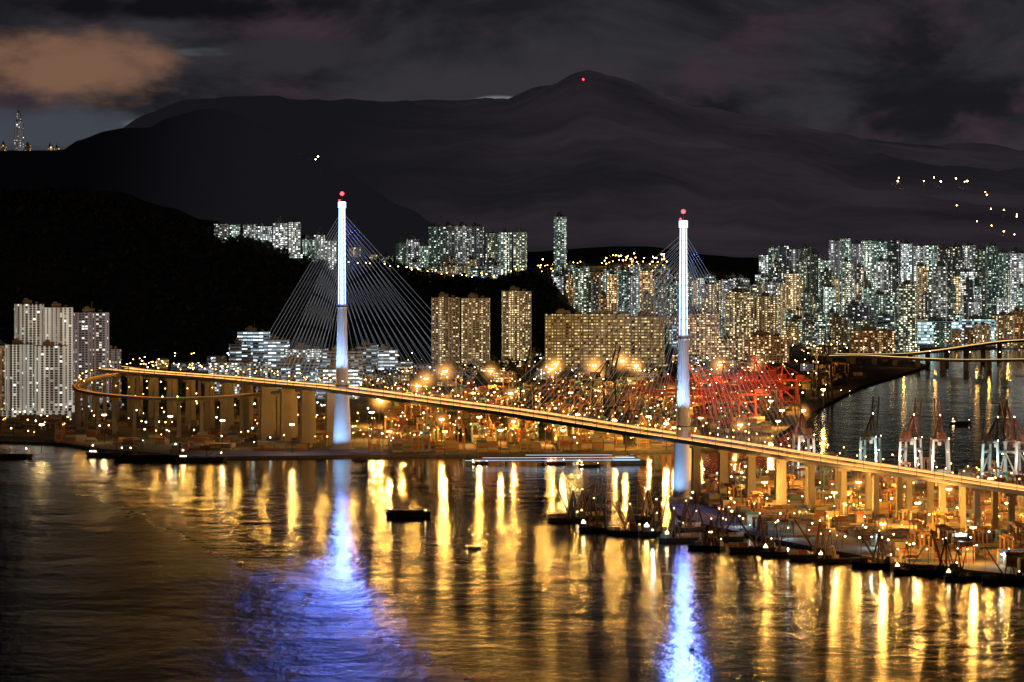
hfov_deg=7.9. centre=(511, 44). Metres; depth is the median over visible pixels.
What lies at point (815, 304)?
apartment tower
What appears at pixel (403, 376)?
warehouse
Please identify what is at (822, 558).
derrick barge
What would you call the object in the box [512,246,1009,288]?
city hill
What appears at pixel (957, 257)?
apartment tower
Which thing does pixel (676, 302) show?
apartment tower
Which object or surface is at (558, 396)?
yard gantry crane
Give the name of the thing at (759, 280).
apartment tower
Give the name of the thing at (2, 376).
residential tower
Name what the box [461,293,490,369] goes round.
apartment tower
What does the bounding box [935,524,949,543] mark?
yard gantry crane
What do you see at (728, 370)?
warehouse
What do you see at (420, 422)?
yard gantry crane
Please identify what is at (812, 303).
apartment tower
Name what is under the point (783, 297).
apartment tower
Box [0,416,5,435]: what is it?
yard gantry crane
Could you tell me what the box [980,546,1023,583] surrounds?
derrick barge
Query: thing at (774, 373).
quay crane
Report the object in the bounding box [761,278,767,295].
apartment tower
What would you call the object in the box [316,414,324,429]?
yard gantry crane
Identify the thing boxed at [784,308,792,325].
office block
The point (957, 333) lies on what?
office block
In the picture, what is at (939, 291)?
apartment tower
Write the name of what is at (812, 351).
warehouse
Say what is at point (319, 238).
apartment tower
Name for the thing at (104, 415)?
mast light
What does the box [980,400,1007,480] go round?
quay crane
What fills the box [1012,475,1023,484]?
yard gantry crane
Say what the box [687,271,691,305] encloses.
apartment tower
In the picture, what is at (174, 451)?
cargo ship
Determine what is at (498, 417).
yard gantry crane
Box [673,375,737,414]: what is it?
quay crane
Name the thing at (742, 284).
apartment tower
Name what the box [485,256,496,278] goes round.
apartment block
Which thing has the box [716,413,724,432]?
yard gantry crane
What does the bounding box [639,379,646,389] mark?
yard gantry crane
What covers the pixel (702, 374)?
warehouse
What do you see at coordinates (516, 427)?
quay crane
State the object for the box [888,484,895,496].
yard gantry crane
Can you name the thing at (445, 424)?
yard gantry crane
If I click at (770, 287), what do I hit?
apartment tower
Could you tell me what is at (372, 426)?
quay crane
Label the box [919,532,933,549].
yard gantry crane
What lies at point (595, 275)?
apartment tower
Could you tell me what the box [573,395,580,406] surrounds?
yard gantry crane
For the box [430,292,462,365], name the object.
apartment tower
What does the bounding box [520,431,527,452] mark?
yard gantry crane
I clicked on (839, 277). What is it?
apartment tower
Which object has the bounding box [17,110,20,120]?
skyscraper
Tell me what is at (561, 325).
public housing block
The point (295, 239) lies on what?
apartment tower
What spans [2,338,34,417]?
residential tower
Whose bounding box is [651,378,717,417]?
quay crane
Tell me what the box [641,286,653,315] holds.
apartment tower
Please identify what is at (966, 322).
office block
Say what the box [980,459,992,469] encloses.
yard gantry crane
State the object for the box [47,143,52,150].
apartment tower
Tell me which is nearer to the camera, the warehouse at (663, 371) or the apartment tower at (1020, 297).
the warehouse at (663, 371)
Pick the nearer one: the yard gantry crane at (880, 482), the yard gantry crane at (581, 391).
the yard gantry crane at (880, 482)
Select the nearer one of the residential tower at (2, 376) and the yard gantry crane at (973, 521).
the yard gantry crane at (973, 521)
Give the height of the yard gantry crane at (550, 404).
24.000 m
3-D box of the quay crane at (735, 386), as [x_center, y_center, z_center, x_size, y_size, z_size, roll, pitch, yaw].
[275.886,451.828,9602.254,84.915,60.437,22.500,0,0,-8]
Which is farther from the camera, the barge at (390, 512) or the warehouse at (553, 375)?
the warehouse at (553, 375)
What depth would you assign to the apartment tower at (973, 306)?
12265.42 m
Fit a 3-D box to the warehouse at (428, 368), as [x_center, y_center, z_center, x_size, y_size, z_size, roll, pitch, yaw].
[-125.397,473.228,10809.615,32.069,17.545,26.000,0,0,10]
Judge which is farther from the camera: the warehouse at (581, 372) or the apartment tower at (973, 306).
the apartment tower at (973, 306)
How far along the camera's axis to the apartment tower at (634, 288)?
12799.13 m
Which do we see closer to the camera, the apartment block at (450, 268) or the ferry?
the ferry
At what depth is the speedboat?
7133.20 m
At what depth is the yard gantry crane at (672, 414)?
9222.20 m
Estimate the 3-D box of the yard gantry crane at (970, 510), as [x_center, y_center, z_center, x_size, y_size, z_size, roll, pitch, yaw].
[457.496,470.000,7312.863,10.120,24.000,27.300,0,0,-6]
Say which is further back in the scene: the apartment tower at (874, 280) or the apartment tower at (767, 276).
the apartment tower at (874, 280)
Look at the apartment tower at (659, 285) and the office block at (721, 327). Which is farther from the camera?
the apartment tower at (659, 285)
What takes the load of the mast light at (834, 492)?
on the quay ground at (854, 547)
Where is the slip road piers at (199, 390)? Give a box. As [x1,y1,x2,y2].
[153,379,297,405]
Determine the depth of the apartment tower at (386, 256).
12658.82 m
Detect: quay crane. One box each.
[366,417,382,451]
[395,404,408,440]
[427,409,437,448]
[453,412,466,450]
[484,414,495,440]
[509,346,535,409]
[510,418,520,441]
[543,423,554,449]
[576,406,586,443]
[585,346,620,418]
[607,409,616,444]
[631,374,694,413]
[635,414,650,448]
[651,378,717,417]
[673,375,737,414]
[689,361,726,403]
[689,362,751,396]
[690,382,745,422]
[693,370,757,408]
[704,378,769,417]
[712,367,775,408]
[720,360,779,400]
[725,372,790,418]
[748,364,810,405]
[751,353,790,408]
[791,395,815,473]
[812,330,834,399]
[859,396,881,462]
[898,397,922,482]
[929,398,950,473]
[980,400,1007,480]
[1000,400,1023,482]
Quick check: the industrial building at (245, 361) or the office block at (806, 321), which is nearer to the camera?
the industrial building at (245, 361)
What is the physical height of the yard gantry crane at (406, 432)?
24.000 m
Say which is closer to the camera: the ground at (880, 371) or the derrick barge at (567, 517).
the derrick barge at (567, 517)
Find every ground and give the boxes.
[0,260,996,458]
[669,479,1023,577]
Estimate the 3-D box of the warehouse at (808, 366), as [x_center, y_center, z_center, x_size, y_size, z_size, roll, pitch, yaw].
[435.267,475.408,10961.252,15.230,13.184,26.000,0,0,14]
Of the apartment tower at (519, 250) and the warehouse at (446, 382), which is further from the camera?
the apartment tower at (519, 250)
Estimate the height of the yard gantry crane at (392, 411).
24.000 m
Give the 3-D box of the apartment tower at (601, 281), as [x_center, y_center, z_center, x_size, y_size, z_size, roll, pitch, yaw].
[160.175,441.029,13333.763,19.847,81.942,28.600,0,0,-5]
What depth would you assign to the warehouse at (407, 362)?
10933.77 m
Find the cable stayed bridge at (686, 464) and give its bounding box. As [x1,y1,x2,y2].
[98,192,1023,533]
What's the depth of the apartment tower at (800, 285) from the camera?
12332.60 m
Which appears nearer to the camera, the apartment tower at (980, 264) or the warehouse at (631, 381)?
the warehouse at (631, 381)
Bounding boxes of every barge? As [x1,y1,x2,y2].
[385,508,431,516]
[547,483,587,521]
[571,482,603,518]
[578,485,606,531]
[607,502,640,534]
[627,479,662,524]
[639,485,685,535]
[658,500,698,541]
[675,498,705,530]
[687,508,725,549]
[704,506,744,540]
[728,511,777,551]
[761,509,788,555]
[788,517,838,559]
[816,520,850,561]
[851,527,896,567]
[893,541,927,573]
[922,529,962,575]
[943,537,980,579]
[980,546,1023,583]
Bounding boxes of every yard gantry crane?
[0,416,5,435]
[55,421,64,441]
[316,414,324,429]
[384,418,392,437]
[389,410,395,417]
[391,418,398,428]
[402,430,409,440]
[404,404,411,418]
[411,432,418,452]
[413,412,420,424]
[415,415,422,424]
[416,421,424,437]
[420,405,427,420]
[422,432,430,452]
[427,426,434,441]
[430,408,438,424]
[430,426,438,440]
[443,423,450,439]
[447,425,454,436]
[450,430,458,450]
[471,423,478,443]
[473,413,480,424]
[477,418,484,431]
[479,392,486,402]
[479,428,486,438]
[490,426,498,440]
[492,415,499,425]
[494,421,501,434]
[495,398,502,404]
[496,426,503,441]
[498,390,505,404]
[500,396,507,405]
[503,378,509,395]
[507,430,515,446]
[515,402,522,407]
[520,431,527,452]
[525,421,532,433]
[526,428,534,438]
[528,430,535,444]
[530,420,538,438]
[538,405,546,424]
[545,402,552,411]
[552,424,560,443]
[553,401,561,411]
[555,379,562,392]
[556,425,564,439]
[557,395,565,407]
[561,383,568,393]
[565,426,573,434]
[569,379,576,391]
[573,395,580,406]
[574,383,581,396]
[578,390,585,401]
[580,430,588,450]
[582,405,589,414]
[595,408,602,419]
[616,379,623,388]
[616,403,623,421]
[622,400,629,411]
[626,393,633,404]
[629,395,637,404]
[632,411,640,422]
[637,382,644,394]
[638,408,646,415]
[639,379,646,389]
[639,397,646,408]
[646,403,654,412]
[647,408,653,419]
[649,421,657,427]
[654,400,661,413]
[654,424,662,441]
[655,414,663,425]
[659,418,667,429]
[662,426,670,446]
[666,413,674,424]
[668,402,675,413]
[698,405,706,424]
[706,478,717,493]
[708,474,717,488]
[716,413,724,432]
[719,403,727,420]
[724,483,735,499]
[729,460,740,482]
[729,485,741,497]
[731,413,739,432]
[735,476,745,488]
[737,458,745,472]
[737,480,745,494]
[740,409,748,421]
[749,494,761,509]
[750,491,762,508]
[756,466,761,477]
[764,399,784,418]
[783,381,801,396]
[786,474,794,487]
[786,476,792,487]
[796,468,804,479]
[796,505,809,518]
[815,365,833,375]
[815,487,823,499]
[820,467,831,489]
[832,362,849,372]
[836,495,848,508]
[837,498,849,515]
[843,502,855,522]
[847,484,854,498]
[847,491,854,503]
[856,471,864,480]
[874,514,887,532]
[879,480,883,493]
[879,486,888,500]
[883,477,895,486]
[886,488,895,510]
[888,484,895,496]
[898,509,911,524]
[901,461,910,477]
[909,519,922,530]
[910,530,923,548]
[912,493,922,510]
[918,500,926,512]
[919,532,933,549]
[920,457,928,468]
[932,511,945,536]
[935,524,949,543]
[941,527,954,549]
[966,492,972,508]
[969,509,982,520]
[969,519,982,530]
[971,514,984,526]
[972,506,985,521]
[974,526,987,545]
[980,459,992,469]
[982,473,994,491]
[988,466,1000,481]
[991,461,1001,471]
[995,529,1009,548]
[998,492,1007,504]
[999,534,1013,548]
[1009,521,1023,539]
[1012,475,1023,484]
[1012,524,1023,539]
[1018,470,1023,482]
[1019,495,1023,509]
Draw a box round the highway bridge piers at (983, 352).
[847,344,1001,363]
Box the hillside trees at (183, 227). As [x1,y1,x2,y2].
[0,185,559,359]
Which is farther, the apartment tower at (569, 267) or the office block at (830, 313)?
the apartment tower at (569, 267)
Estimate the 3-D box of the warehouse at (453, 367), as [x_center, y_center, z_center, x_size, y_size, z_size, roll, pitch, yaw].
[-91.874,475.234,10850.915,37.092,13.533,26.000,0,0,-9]
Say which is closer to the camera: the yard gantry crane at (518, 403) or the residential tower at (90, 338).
the yard gantry crane at (518, 403)
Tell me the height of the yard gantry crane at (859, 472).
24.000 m
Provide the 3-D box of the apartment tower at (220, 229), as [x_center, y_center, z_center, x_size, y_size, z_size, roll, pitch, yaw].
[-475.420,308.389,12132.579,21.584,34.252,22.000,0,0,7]
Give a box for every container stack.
[0,408,350,449]
[379,385,770,452]
[699,462,1023,572]
[751,369,866,418]
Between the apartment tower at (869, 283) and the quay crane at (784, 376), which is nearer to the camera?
the quay crane at (784, 376)
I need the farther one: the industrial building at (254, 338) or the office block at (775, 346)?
the office block at (775, 346)
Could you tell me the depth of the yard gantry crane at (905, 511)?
7307.93 m
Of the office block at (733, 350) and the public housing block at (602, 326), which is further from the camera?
the office block at (733, 350)
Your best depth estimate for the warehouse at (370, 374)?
10634.88 m
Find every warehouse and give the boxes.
[156,357,168,368]
[171,362,196,369]
[198,362,207,371]
[207,355,225,361]
[363,377,371,385]
[365,372,377,378]
[372,379,381,384]
[374,374,398,383]
[386,373,409,380]
[398,360,411,364]
[398,365,412,373]
[413,363,437,375]
[437,375,450,379]
[437,380,456,385]
[438,365,462,373]
[450,369,473,378]
[455,369,476,377]
[481,366,507,371]
[493,370,515,381]
[531,351,540,356]
[535,373,556,377]
[537,367,549,378]
[556,365,583,376]
[576,366,598,376]
[578,370,589,379]
[627,376,646,384]
[629,366,650,376]
[635,372,658,380]
[651,369,665,376]
[675,362,697,368]
[689,354,698,363]
[692,365,717,373]
[694,372,716,383]
[718,358,737,367]
[724,368,734,374]
[738,360,753,367]
[741,364,759,370]
[752,353,767,362]
[800,362,812,370]
[811,347,814,355]
[815,345,837,355]
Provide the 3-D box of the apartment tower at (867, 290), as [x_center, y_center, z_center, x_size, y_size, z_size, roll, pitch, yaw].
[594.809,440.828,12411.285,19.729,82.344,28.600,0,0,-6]
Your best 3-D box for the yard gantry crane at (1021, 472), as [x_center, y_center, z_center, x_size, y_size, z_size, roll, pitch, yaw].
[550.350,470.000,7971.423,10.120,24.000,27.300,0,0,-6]
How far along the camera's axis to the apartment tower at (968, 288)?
12305.72 m
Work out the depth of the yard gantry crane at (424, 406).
9406.20 m
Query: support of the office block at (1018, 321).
on the ground at (880, 371)
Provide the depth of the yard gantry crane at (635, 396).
9701.24 m
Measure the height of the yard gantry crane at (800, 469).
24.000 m
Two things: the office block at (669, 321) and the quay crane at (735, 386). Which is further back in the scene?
the office block at (669, 321)
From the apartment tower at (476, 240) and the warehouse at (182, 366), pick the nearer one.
the warehouse at (182, 366)
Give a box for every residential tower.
[0,340,6,415]
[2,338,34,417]
[14,298,43,408]
[31,340,71,417]
[44,301,74,411]
[73,306,111,409]
[109,345,123,407]
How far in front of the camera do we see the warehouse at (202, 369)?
10929.17 m
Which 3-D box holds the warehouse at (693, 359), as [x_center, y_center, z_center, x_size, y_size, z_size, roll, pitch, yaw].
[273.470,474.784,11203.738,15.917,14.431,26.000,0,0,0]
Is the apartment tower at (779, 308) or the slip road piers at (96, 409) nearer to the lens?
the slip road piers at (96, 409)
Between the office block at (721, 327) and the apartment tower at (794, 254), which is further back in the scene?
the apartment tower at (794, 254)
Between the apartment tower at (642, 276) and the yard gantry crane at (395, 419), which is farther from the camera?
the apartment tower at (642, 276)
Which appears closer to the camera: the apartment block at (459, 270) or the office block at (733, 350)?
the office block at (733, 350)
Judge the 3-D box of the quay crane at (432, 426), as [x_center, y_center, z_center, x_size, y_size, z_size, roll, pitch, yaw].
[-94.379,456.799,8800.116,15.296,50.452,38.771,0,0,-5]
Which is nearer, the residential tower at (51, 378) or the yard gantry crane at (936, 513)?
the yard gantry crane at (936, 513)
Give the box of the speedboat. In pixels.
[465,545,481,548]
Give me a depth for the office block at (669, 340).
11936.70 m
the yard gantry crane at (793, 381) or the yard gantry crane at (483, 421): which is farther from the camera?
the yard gantry crane at (793, 381)
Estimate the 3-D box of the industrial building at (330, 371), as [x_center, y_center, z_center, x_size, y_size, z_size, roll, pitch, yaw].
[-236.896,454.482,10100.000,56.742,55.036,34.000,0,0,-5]
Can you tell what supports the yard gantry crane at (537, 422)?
on the ground at (880, 371)
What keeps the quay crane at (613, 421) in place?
on the ground at (880, 371)
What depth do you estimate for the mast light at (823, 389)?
9642.82 m
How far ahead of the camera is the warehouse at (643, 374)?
10629.15 m
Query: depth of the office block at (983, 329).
11857.58 m
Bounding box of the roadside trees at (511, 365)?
[68,350,696,422]
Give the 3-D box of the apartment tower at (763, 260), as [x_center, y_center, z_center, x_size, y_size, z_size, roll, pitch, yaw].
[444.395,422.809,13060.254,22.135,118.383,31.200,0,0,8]
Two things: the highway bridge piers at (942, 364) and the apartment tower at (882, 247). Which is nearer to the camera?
the highway bridge piers at (942, 364)
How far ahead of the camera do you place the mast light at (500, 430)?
8624.18 m
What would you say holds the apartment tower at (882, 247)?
on the ground at (880, 371)
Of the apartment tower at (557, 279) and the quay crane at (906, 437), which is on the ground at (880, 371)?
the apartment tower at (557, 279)
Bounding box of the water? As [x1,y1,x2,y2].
[0,348,1023,681]
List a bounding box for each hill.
[0,190,593,361]
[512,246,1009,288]
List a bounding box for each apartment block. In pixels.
[373,254,385,262]
[412,258,420,270]
[426,262,435,271]
[444,257,456,276]
[448,255,456,263]
[453,262,461,274]
[459,265,466,272]
[466,255,476,274]
[468,265,476,276]
[471,268,484,277]
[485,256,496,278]
[492,261,500,278]
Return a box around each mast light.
[39,423,43,452]
[102,414,106,442]
[168,415,172,443]
[387,430,391,460]
[498,429,502,458]
[762,481,766,504]
[821,388,824,414]
[831,491,836,516]
[856,481,860,505]
[880,523,885,559]
[970,526,975,563]
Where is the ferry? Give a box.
[465,454,647,463]
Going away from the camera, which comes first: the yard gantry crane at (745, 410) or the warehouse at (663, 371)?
the yard gantry crane at (745, 410)
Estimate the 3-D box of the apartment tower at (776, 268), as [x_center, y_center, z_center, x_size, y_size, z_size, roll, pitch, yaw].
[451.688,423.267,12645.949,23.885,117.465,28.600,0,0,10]
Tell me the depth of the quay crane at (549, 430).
8823.36 m
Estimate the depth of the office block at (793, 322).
11960.77 m
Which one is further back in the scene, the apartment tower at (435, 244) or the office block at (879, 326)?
the apartment tower at (435, 244)
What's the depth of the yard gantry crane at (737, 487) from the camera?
7712.41 m
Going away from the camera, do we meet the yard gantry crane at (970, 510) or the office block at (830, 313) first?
the yard gantry crane at (970, 510)
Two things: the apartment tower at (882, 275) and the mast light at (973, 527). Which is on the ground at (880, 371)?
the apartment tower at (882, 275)
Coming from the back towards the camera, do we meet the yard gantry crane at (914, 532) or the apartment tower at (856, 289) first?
the apartment tower at (856, 289)
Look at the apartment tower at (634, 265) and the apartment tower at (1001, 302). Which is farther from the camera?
the apartment tower at (634, 265)
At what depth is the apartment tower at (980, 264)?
12914.53 m
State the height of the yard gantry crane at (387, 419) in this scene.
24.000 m
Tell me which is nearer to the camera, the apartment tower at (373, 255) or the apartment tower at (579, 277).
the apartment tower at (579, 277)
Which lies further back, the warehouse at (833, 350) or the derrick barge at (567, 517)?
the warehouse at (833, 350)
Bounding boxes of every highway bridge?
[824,355,1023,361]
[833,339,1023,355]
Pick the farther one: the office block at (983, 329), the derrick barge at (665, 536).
the office block at (983, 329)
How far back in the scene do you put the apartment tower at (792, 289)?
12279.54 m
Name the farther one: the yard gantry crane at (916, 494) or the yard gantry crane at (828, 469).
the yard gantry crane at (828, 469)
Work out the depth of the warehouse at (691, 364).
10999.99 m
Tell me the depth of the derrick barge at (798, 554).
6990.89 m
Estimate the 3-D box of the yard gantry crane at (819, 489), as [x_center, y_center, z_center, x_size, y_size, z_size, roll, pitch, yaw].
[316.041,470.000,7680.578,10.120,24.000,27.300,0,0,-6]
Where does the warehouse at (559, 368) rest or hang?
on the ground at (880, 371)
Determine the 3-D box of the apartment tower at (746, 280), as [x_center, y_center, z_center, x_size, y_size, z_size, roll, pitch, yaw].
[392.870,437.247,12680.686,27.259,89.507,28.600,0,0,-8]
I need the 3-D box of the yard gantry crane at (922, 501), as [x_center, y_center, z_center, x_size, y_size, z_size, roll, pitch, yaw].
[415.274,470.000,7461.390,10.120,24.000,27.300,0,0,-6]
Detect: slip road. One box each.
[72,373,298,399]
[121,366,151,369]
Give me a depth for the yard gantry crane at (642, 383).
10061.86 m
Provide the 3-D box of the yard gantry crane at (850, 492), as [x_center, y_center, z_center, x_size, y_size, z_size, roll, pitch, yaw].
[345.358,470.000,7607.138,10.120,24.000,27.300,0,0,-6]
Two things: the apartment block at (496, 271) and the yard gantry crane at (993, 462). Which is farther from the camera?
the apartment block at (496, 271)
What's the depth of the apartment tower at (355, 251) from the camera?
12647.80 m
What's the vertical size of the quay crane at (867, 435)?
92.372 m
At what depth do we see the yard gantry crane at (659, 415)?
9181.71 m
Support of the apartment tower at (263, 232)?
on the hill at (75, 247)
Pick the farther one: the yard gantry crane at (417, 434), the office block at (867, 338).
the office block at (867, 338)
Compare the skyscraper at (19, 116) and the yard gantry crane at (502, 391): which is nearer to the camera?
the yard gantry crane at (502, 391)
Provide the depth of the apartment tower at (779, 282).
12621.92 m
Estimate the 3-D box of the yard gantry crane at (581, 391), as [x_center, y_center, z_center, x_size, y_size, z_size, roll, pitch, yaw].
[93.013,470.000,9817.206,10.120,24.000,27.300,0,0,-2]
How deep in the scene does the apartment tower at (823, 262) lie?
12687.82 m
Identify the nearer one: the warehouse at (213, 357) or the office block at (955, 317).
the warehouse at (213, 357)
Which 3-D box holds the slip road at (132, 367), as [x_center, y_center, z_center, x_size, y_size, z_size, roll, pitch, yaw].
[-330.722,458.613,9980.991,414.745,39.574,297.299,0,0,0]
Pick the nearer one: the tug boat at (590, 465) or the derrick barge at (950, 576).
the derrick barge at (950, 576)
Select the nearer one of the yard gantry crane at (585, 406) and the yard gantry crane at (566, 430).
the yard gantry crane at (566, 430)
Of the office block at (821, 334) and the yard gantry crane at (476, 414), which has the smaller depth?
the yard gantry crane at (476, 414)
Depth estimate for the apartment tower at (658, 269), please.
12870.30 m
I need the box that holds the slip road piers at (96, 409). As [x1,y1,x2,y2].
[72,375,299,437]
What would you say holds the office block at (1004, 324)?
on the ground at (880, 371)
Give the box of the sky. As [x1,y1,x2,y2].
[0,0,1023,150]
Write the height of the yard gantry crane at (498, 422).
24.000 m
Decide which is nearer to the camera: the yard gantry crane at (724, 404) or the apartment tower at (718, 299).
the yard gantry crane at (724, 404)
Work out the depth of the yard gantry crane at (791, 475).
7895.64 m
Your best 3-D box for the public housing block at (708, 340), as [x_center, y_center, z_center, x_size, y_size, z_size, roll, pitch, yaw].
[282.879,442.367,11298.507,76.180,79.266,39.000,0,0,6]
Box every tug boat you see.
[470,461,488,463]
[546,459,566,463]
[578,462,600,466]
[949,418,971,423]
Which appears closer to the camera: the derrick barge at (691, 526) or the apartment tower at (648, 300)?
the derrick barge at (691, 526)
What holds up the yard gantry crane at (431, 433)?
on the ground at (880, 371)
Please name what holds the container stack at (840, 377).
on the ground at (880, 371)
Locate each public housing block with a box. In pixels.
[541,309,587,372]
[589,309,628,368]
[629,311,667,368]
[672,309,718,361]
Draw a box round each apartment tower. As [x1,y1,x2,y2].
[1,138,5,150]
[25,142,30,150]
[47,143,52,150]
[214,222,228,242]
[228,223,240,240]
[242,223,256,237]
[255,222,271,246]
[273,215,286,250]
[288,218,301,257]
[302,234,314,260]
[314,230,324,260]
[325,236,335,269]
[349,243,359,256]
[370,246,380,258]
[381,251,392,261]
[396,238,406,264]
[407,235,418,265]
[419,238,428,266]
[429,222,442,266]
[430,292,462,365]
[443,221,454,260]
[456,221,468,265]
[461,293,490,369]
[469,222,483,264]
[486,229,497,265]
[499,224,511,275]
[499,286,534,366]
[513,228,526,271]
[553,268,562,293]
[554,209,566,275]
[559,267,568,295]
[565,260,575,274]
[566,266,573,297]
[568,281,573,307]
[572,263,585,312]
[582,258,588,277]
[586,276,591,313]
[589,268,600,294]
[591,277,597,312]
[598,291,606,312]
[599,270,602,291]
[603,265,616,294]
[607,270,616,312]
[613,258,625,269]
[617,262,628,312]
[629,268,638,315]
[630,260,639,275]
[639,266,652,310]
[640,263,649,269]
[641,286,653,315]
[654,261,666,283]
[654,265,665,321]
[654,272,665,328]
[666,280,672,315]
[667,268,669,282]
[671,292,672,315]
[673,277,678,312]
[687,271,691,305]
[692,275,697,308]
[697,273,705,308]
[701,280,714,312]
[706,271,715,312]
[716,279,720,314]
[721,279,721,314]
[722,275,735,316]
[724,287,754,337]
[730,273,742,281]
[736,278,745,291]
[738,274,749,285]
[751,280,760,297]
[755,266,765,279]
[756,270,765,283]
[756,291,776,334]
[759,251,767,273]
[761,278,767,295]
[763,269,773,282]
[764,277,778,332]
[768,243,778,276]
[771,258,782,281]
[777,242,790,281]
[777,278,783,288]
[778,288,780,330]
[779,279,785,334]
[785,314,811,342]
[786,265,798,311]
[789,245,799,272]
[796,258,806,288]
[798,271,802,309]
[800,243,809,289]
[801,284,811,315]
[810,249,819,301]
[812,295,813,311]
[814,298,819,311]
[818,256,830,298]
[820,267,833,310]
[824,282,835,320]
[829,236,839,277]
[829,312,845,347]
[834,276,839,311]
[838,276,840,311]
[840,234,850,275]
[841,257,851,311]
[844,300,868,318]
[852,239,860,276]
[852,277,854,299]
[854,262,865,298]
[855,285,858,295]
[855,295,861,303]
[861,236,876,287]
[861,277,871,296]
[862,283,873,303]
[869,290,893,326]
[873,272,875,293]
[876,256,888,293]
[877,237,886,260]
[886,257,896,313]
[888,236,899,286]
[896,280,918,351]
[901,239,911,283]
[913,242,924,281]
[914,262,919,283]
[917,262,928,318]
[921,290,930,318]
[925,241,937,315]
[932,270,932,315]
[933,261,946,320]
[937,244,950,284]
[947,280,955,318]
[950,242,963,282]
[953,271,959,313]
[960,263,973,313]
[962,241,975,278]
[963,272,973,315]
[968,294,978,315]
[974,282,980,294]
[974,290,981,315]
[975,244,986,318]
[987,241,998,318]
[996,293,1006,313]
[999,248,1008,296]
[1005,268,1009,313]
[1010,248,1023,311]
[1016,283,1023,310]
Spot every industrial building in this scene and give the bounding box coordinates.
[208,356,239,393]
[229,338,250,360]
[237,322,269,360]
[239,356,267,391]
[264,334,288,366]
[271,356,326,396]
[284,343,327,361]
[316,363,358,398]
[321,345,366,387]
[356,340,378,373]
[379,344,397,373]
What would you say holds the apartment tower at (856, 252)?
on the ground at (880, 371)
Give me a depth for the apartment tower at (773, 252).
12842.92 m
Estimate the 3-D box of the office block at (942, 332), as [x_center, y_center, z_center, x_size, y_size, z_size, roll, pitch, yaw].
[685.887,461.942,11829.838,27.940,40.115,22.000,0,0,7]
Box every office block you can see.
[666,311,676,327]
[666,328,671,343]
[672,319,676,347]
[711,312,723,337]
[717,334,742,363]
[740,330,788,362]
[782,325,798,343]
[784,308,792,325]
[787,313,798,325]
[793,305,802,315]
[802,312,816,321]
[803,317,808,345]
[805,319,817,348]
[812,307,823,320]
[812,317,818,345]
[815,321,825,326]
[819,326,825,344]
[826,308,840,345]
[846,319,848,343]
[847,313,858,320]
[849,317,864,329]
[849,325,895,353]
[860,318,874,324]
[869,322,887,329]
[875,311,890,329]
[895,310,917,341]
[917,314,927,320]
[933,322,951,346]
[950,313,964,320]
[952,329,961,345]
[962,314,971,344]
[964,327,976,347]
[974,323,989,345]
[996,310,1013,347]
[1011,306,1023,347]
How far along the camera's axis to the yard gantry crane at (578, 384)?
10019.27 m
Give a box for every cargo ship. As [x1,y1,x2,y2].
[0,445,33,458]
[85,445,136,456]
[113,443,180,459]
[175,449,227,461]
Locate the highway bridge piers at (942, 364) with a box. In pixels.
[828,358,991,370]
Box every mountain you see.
[0,109,455,256]
[124,70,1023,259]
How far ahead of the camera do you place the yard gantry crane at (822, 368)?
10605.03 m
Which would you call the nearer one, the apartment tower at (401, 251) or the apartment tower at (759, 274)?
the apartment tower at (759, 274)
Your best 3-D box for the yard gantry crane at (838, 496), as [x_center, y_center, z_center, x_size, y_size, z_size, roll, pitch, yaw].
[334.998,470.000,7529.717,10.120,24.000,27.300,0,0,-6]
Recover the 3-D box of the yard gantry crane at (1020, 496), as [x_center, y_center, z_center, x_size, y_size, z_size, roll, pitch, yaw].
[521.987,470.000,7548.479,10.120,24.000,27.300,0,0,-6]
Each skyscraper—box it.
[14,119,23,150]
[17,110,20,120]
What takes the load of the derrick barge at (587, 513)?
on the water
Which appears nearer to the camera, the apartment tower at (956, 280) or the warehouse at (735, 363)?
the warehouse at (735, 363)
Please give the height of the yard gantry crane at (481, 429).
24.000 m
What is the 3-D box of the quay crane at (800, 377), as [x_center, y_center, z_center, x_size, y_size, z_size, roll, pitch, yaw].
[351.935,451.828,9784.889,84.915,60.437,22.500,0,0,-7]
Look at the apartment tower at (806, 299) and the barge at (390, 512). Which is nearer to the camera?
the barge at (390, 512)
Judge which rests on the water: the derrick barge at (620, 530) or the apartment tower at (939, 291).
the derrick barge at (620, 530)
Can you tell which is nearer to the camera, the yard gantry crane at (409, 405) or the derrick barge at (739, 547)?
the derrick barge at (739, 547)
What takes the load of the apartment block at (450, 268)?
on the hill at (75, 247)
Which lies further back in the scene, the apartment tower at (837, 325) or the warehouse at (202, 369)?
the apartment tower at (837, 325)
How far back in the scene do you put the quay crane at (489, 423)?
8809.11 m
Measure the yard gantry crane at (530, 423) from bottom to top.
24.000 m
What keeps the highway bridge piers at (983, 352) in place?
on the ground at (880, 371)
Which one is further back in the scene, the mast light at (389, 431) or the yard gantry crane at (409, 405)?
the yard gantry crane at (409, 405)
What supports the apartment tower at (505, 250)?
on the hill at (75, 247)
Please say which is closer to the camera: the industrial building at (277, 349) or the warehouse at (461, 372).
the warehouse at (461, 372)
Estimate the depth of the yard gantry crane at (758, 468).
8059.57 m

